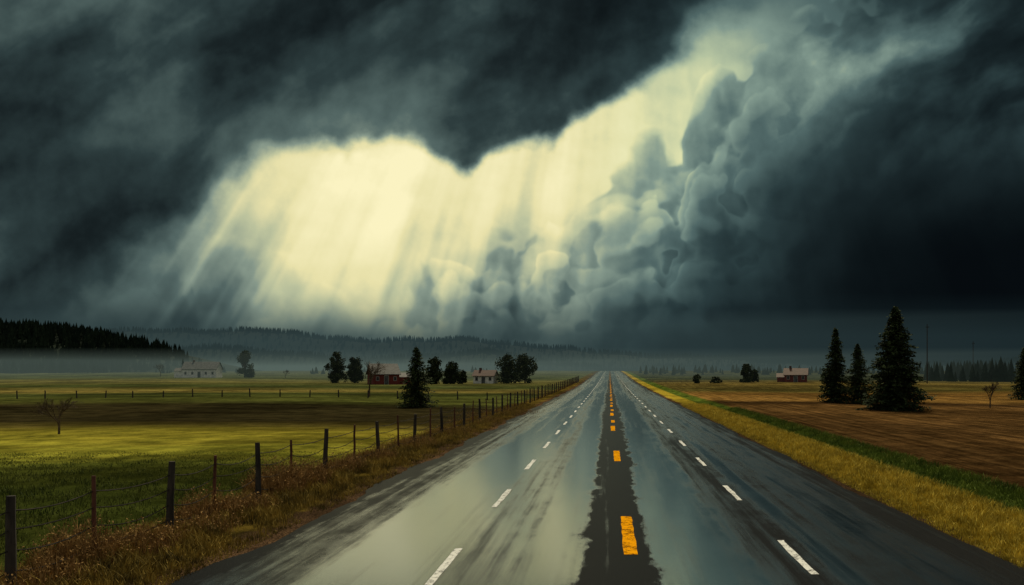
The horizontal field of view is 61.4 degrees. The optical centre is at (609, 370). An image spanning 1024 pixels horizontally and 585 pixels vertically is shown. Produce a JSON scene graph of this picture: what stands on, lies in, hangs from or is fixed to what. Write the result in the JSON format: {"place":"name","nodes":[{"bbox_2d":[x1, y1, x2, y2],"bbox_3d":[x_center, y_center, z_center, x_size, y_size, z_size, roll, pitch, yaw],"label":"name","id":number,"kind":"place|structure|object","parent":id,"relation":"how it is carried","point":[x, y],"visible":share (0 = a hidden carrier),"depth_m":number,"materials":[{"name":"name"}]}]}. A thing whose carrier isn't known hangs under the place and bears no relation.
{"place":"outdoors","nodes":[
{"label":"outdoors","id":0,"kind":"place"},
{"bbox_2d":[0,335,260,372],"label":"wooded hill","id":1,"kind":"structure","parent":0,"point":[226,366],"depth_m":427.10,"materials":[{"name":"green plant"}]},
{"bbox_2d":[0,318,201,372],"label":"conifer forest","id":2,"kind":"object","parent":1,"relation":"on","point":[115,346],"visible":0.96,"depth_m":412.82,"materials":[{"name":"plant"}]},
{"bbox_2d":[0,450,339,578],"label":"field grass","id":3,"kind":"structure","parent":0,"point":[10,492],"depth_m":21.97,"materials":[{"name":"green plant"}]},
{"bbox_2d":[0,402,539,584],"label":"verge grass","id":4,"kind":"structure","parent":0,"point":[106,569],"depth_m":16.54,"materials":[{"name":"brown plant"}]},
{"bbox_2d":[366,364,409,384],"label":"red barn","id":5,"kind":"structure","parent":0,"point":[391,374],"depth_m":170.58,"materials":[{"name":"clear wood"}]},
{"bbox_2d":[384,375,388,383],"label":"door","id":6,"kind":"structure","parent":5,"relation":"in","point":[386,377],"depth_m":169.73,"materials":[{"name":"wood"}]},
{"bbox_2d":[114,331,871,370],"bbox_3d":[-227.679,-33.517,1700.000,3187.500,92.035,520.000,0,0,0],"label":"hills","id":7,"kind":"structure","parent":0,"point":[324,345],"depth_m":1626.39,"materials":[{"name":"green plant"}]},
{"bbox_2d":[93,326,1019,370],"bbox_3d":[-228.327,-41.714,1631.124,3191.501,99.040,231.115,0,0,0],"label":"hill forest","id":8,"kind":"object","parent":7,"relation":"on","point":[289,332],"visible":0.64,"depth_m":1674.51,"materials":[{"name":"plant"}]},
{"bbox_2d":[0,371,1023,584],"bbox_3d":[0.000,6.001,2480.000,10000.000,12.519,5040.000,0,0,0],"label":"ground","id":9,"kind":"structure","parent":0,"point":[963,425],"depth_m":50.66,"materials":[{"name":"green plant"}]},
{"bbox_2d":[28,396,81,433],"bbox_3d":[-27.175,2.204,41.949,2.335,1.909,1.363,0,0,-35],"label":"bare tree","id":10,"kind":"object","parent":9,"relation":"on","point":[46,404],"visible":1,"depth_m":41.94,"materials":[{"name":"brown wood"}]},
{"bbox_2d":[154,364,163,375],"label":"bare tree","id":11,"kind":"object","parent":9,"relation":"on","point":[158,366],"visible":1,"depth_m":284.66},
{"bbox_2d":[173,360,223,377],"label":"white farmhouse","id":12,"kind":"object","parent":9,"relation":"on","point":[193,369],"visible":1,"depth_m":259.45,"materials":[{"name":"clear wood"}]},
{"bbox_2d":[184,372,213,374],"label":"windows","id":13,"kind":"structure","parent":12,"relation":"in","point":[185,373],"depth_m":259.07,"materials":[{"name":"black glass"}]},
{"bbox_2d":[236,350,254,377],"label":"leafy tree","id":14,"kind":"object","parent":9,"relation":"on","point":[244,358],"visible":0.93,"depth_m":261.14,"materials":[{"name":"green plant"}]},
{"bbox_2d":[246,367,254,377],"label":"bush","id":15,"kind":"object","parent":9,"relation":"on","point":[250,371],"visible":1,"depth_m":257.75,"materials":[{"name":"green plant"}]},
{"bbox_2d":[10,388,516,399],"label":"wire fence","id":16,"kind":"object","parent":9,"relation":"on","point":[192,390],"visible":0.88,"depth_m":89.08,"materials":[{"name":"grey metal"}]},
{"bbox_2d":[0,376,578,584],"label":"wire fence","id":17,"kind":"object","parent":9,"relation":"on","point":[11,550],"visible":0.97,"depth_m":15.88,"materials":[{"name":"brown wood"}]},
{"bbox_2d":[323,351,347,382],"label":"leafy tree","id":18,"kind":"object","parent":9,"relation":"on","point":[336,374],"visible":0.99,"depth_m":188.18,"materials":[{"name":"green plant"}]},
{"bbox_2d":[346,357,365,382],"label":"leafy tree","id":19,"kind":"object","parent":9,"relation":"on","point":[355,373],"visible":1,"depth_m":191.40,"materials":[{"name":"green plant"}]},
{"bbox_2d":[365,360,384,395],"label":"bare tree","id":20,"kind":"object","parent":9,"relation":"on","point":[372,371],"visible":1,"depth_m":93.30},
{"bbox_2d":[397,347,437,407],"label":"spruce tree","id":21,"kind":"object","parent":9,"relation":"on","point":[415,398],"visible":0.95,"depth_m":69.70,"materials":[{"name":"green plant"}]},
{"bbox_2d":[422,356,443,383],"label":"leafy tree","id":22,"kind":"object","parent":9,"relation":"on","point":[435,372],"visible":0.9,"depth_m":179.29,"materials":[{"name":"green plant"}]},
{"bbox_2d":[441,360,461,383],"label":"leafy tree","id":23,"kind":"object","parent":9,"relation":"on","point":[451,375],"visible":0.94,"depth_m":182.24,"materials":[{"name":"green plant"}]},
{"bbox_2d":[460,369,466,383],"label":"leafy tree","id":24,"kind":"object","parent":9,"relation":"on","point":[462,376],"visible":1,"depth_m":177.58,"materials":[{"name":"green plant"}]},
{"bbox_2d":[472,368,498,382],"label":"white cottage","id":25,"kind":"structure","parent":9,"relation":"on","point":[480,375],"depth_m":188.52,"materials":[{"name":"clear wood"}]},
{"bbox_2d":[494,353,521,382],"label":"leafy tree","id":26,"kind":"object","parent":9,"relation":"on","point":[508,373],"visible":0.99,"depth_m":188.00,"materials":[{"name":"green plant"}]},
{"bbox_2d":[514,352,537,382],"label":"leafy tree","id":27,"kind":"object","parent":9,"relation":"on","point":[524,361],"visible":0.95,"depth_m":189.79,"materials":[{"name":"green plant"}]},
{"bbox_2d":[155,357,1022,381],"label":"distant treeline","id":28,"kind":"object","parent":9,"relation":"on","point":[1000,371],"visible":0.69,"depth_m":231.89,"materials":[{"name":"plant"}]},
{"bbox_2d":[692,373,700,382],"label":"bush","id":29,"kind":"object","parent":9,"relation":"on","point":[695,378],"visible":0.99,"depth_m":185.73,"materials":[{"name":"green plant"}]},
{"bbox_2d":[709,376,721,382],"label":"bush","id":30,"kind":"object","parent":9,"relation":"on","point":[714,379],"visible":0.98,"depth_m":185.68,"materials":[{"name":"green plant"}]},
{"bbox_2d":[739,363,752,381],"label":"leafy tree","id":31,"kind":"object","parent":9,"relation":"on","point":[745,371],"visible":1,"depth_m":188.42,"materials":[{"name":"green plant"}]},
{"bbox_2d":[749,369,758,381],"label":"leafy tree","id":32,"kind":"object","parent":9,"relation":"on","point":[754,372],"visible":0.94,"depth_m":189.65,"materials":[{"name":"green plant"}]},
{"bbox_2d":[776,366,808,381],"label":"red farmhouse","id":33,"kind":"object","parent":9,"relation":"on","point":[790,374],"visible":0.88,"depth_m":188.55,"materials":[{"name":"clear wood"}]},
{"bbox_2d":[793,376,797,381],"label":"door","id":34,"kind":"structure","parent":33,"relation":"in","point":[795,378],"depth_m":188.02,"materials":[{"name":"wood"}]},
{"bbox_2d":[817,327,851,402],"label":"spruce tree","id":35,"kind":"object","parent":9,"relation":"on","point":[835,368],"visible":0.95,"depth_m":81.72,"materials":[{"name":"green plant"}]},
{"bbox_2d":[840,343,873,403],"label":"spruce tree","id":36,"kind":"object","parent":9,"relation":"on","point":[857,389],"visible":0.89,"depth_m":78.73,"materials":[{"name":"green plant"}]},
{"bbox_2d":[855,306,936,411],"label":"spruce tree","id":37,"kind":"object","parent":9,"relation":"on","point":[896,390],"visible":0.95,"depth_m":65.29,"materials":[{"name":"green plant"}]},
{"bbox_2d":[927,324,927,382],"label":"utility pole","id":38,"kind":"object","parent":9,"relation":"on","point":[927,353],"visible":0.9,"depth_m":179.91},
{"bbox_2d":[982,379,1002,407],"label":"bare tree","id":39,"kind":"object","parent":9,"relation":"on","point":[993,387],"visible":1,"depth_m":73.95,"materials":[{"name":"brown wood"}]},
{"bbox_2d":[1007,348,1023,399],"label":"spruce tree","id":40,"kind":"object","parent":9,"relation":"on","point":[1019,391],"visible":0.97,"depth_m":92.95,"materials":[{"name":"green plant"}]},
{"bbox_2d":[0,0,1023,363],"label":"sky","id":41,"kind":"structure","parent":0,"point":[757,179],"materials":[{"name":"grey"}]},
{"bbox_2d":[168,371,1023,584],"bbox_3d":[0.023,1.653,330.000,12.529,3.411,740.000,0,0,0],"label":"road","id":42,"kind":"structure","parent":0,"point":[572,497],"depth_m":16.72,"materials":[{"name":"grey asphalt"}]},
{"bbox_2d":[425,379,817,584],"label":"road markings","id":43,"kind":"object","parent":42,"relation":"on","point":[629,544],"visible":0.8,"depth_m":14.91,"materials":[{"name":"white paint"}]},
{"bbox_2d":[185,349,1019,370],"bbox_3d":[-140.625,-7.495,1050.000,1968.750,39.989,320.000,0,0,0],"label":"hills","id":44,"kind":"structure","parent":0,"point":[226,355],"depth_m":996.79,"materials":[{"name":"green plant"}]},
{"bbox_2d":[168,342,1020,370],"bbox_3d":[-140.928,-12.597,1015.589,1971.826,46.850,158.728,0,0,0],"label":"hill forest","id":45,"kind":"object","parent":44,"relation":"on","point":[487,350],"visible":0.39,"depth_m":1034.40,"materials":[{"name":"green plant"}]},
{"bbox_2d":[682,403,1023,567],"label":"verge grass","id":46,"kind":"structure","parent":0,"point":[962,511],"depth_m":20.68,"materials":[{"name":"plant"}]},
{"bbox_2d":[711,406,1023,513],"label":"ditch grass","id":47,"kind":"structure","parent":0,"point":[959,475],"depth_m":27.53,"materials":[{"name":"green plant"}]}
]}

